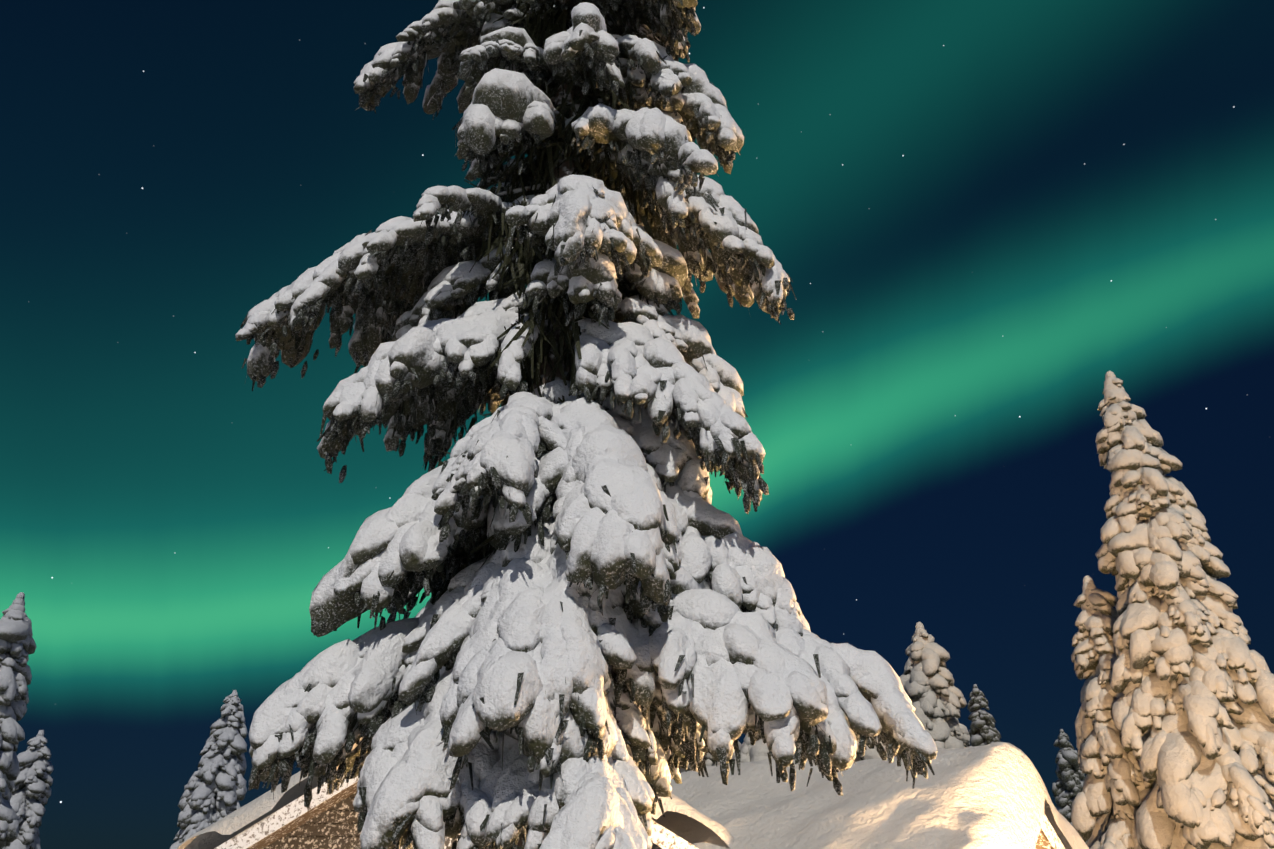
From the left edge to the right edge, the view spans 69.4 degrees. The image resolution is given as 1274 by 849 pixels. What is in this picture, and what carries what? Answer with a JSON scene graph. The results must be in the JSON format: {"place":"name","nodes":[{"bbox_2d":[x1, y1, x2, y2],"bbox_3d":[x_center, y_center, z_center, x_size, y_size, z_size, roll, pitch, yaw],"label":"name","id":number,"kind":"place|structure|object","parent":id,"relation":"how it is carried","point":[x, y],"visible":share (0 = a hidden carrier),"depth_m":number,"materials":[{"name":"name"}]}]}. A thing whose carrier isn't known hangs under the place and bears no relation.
{"place":"outdoors","nodes":[
{"label":"outdoors","id":0,"kind":"place"},
{"bbox_2d":[0,0,1273,848],"label":"sky","id":1,"kind":"structure","parent":0,"point":[977,213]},
{"bbox_3d":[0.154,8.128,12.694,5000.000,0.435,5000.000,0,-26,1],"label":"snowy ground","id":2,"kind":"structure","parent":0,"visible":0},
{"bbox_2d":[0,592,36,848],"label":"spruce","id":3,"kind":"object","parent":2,"relation":"on","point":[18,646],"visible":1,"depth_m":25.98,"materials":[{"name":"white plant"}]},
{"bbox_2d":[2,730,53,848],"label":"spruce","id":4,"kind":"object","parent":2,"relation":"on","point":[31,791],"visible":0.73,"depth_m":31.05,"materials":[{"name":"white plant"}]},
{"bbox_2d":[170,690,247,848],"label":"spruce","id":5,"kind":"object","parent":2,"relation":"on","point":[215,788],"visible":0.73,"depth_m":34.39,"materials":[{"name":"white plant"}]},
{"bbox_2d":[176,771,733,848],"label":"cabin","id":6,"kind":"object","parent":2,"relation":"on","point":[287,819],"visible":0.21,"depth_m":12.67,"materials":[{"name":"brown wood"}]},
{"bbox_2d":[235,0,936,848],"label":"spruce","id":7,"kind":"object","parent":2,"relation":"on","point":[603,636],"visible":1,"depth_m":5.52,"materials":[{"name":"white plant"}]},
{"bbox_2d":[678,741,741,772],"bbox_3d":[1.966,11.720,25.441,4.761,8.833,4.467,0,-26,1],"label":"spruce","id":8,"kind":"object","parent":2,"relation":"on","point":[709,760],"depth_m":25.59,"materials":[{"name":"white plant"}]},
{"bbox_2d":[733,727,772,763],"bbox_3d":[3.689,10.510,22.836,4.732,8.561,4.595,0,-26,1],"label":"spruce","id":9,"kind":"object","parent":2,"relation":"on","point":[758,750],"visible":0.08,"depth_m":23.26,"materials":[{"name":"white plant"}]},
{"bbox_2d":[807,737,886,761],"bbox_3d":[5.290,9.970,21.236,4.073,9.014,4.191,-5,-26,11],"label":"spruce","id":10,"kind":"object","parent":2,"relation":"on","point":[871,754],"depth_m":21.49,"materials":[{"name":"white plant"}]},
{"bbox_2d":[651,742,1088,848],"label":"snow","id":11,"kind":"structure","parent":2,"relation":"on","point":[994,795],"depth_m":11.35,"materials":[{"name":"white snow"}]},
{"bbox_2d":[900,622,971,748],"bbox_3d":[8.168,10.032,24.455,3.773,9.697,3.285,0,-26,1],"label":"spruce","id":12,"kind":"object","parent":2,"relation":"on","point":[935,695],"visible":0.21,"depth_m":25.18,"materials":[{"name":"white plant"}]},
{"bbox_2d":[967,684,1000,746],"bbox_3d":[14.851,16.210,38.429,3.250,10.503,3.196,9,-27,-17],"label":"spruce","id":13,"kind":"object","parent":2,"relation":"on","point":[983,730],"visible":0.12,"depth_m":39.66,"materials":[{"name":"white plant"}]},
{"bbox_2d":[1051,729,1096,843],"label":"spruce","id":14,"kind":"object","parent":2,"relation":"on","point":[1067,786],"visible":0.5,"depth_m":44.89,"materials":[{"name":"white plant"}]},
{"bbox_2d":[1071,575,1155,848],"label":"spruce","id":15,"kind":"object","parent":2,"relation":"on","point":[1110,798],"visible":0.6,"depth_m":18.76,"materials":[{"name":"white plant"}]},
{"bbox_2d":[1095,371,1273,848],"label":"spruce","id":16,"kind":"object","parent":2,"relation":"on","point":[1192,679],"visible":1,"depth_m":17.84,"materials":[{"name":"white plant"}]}
]}

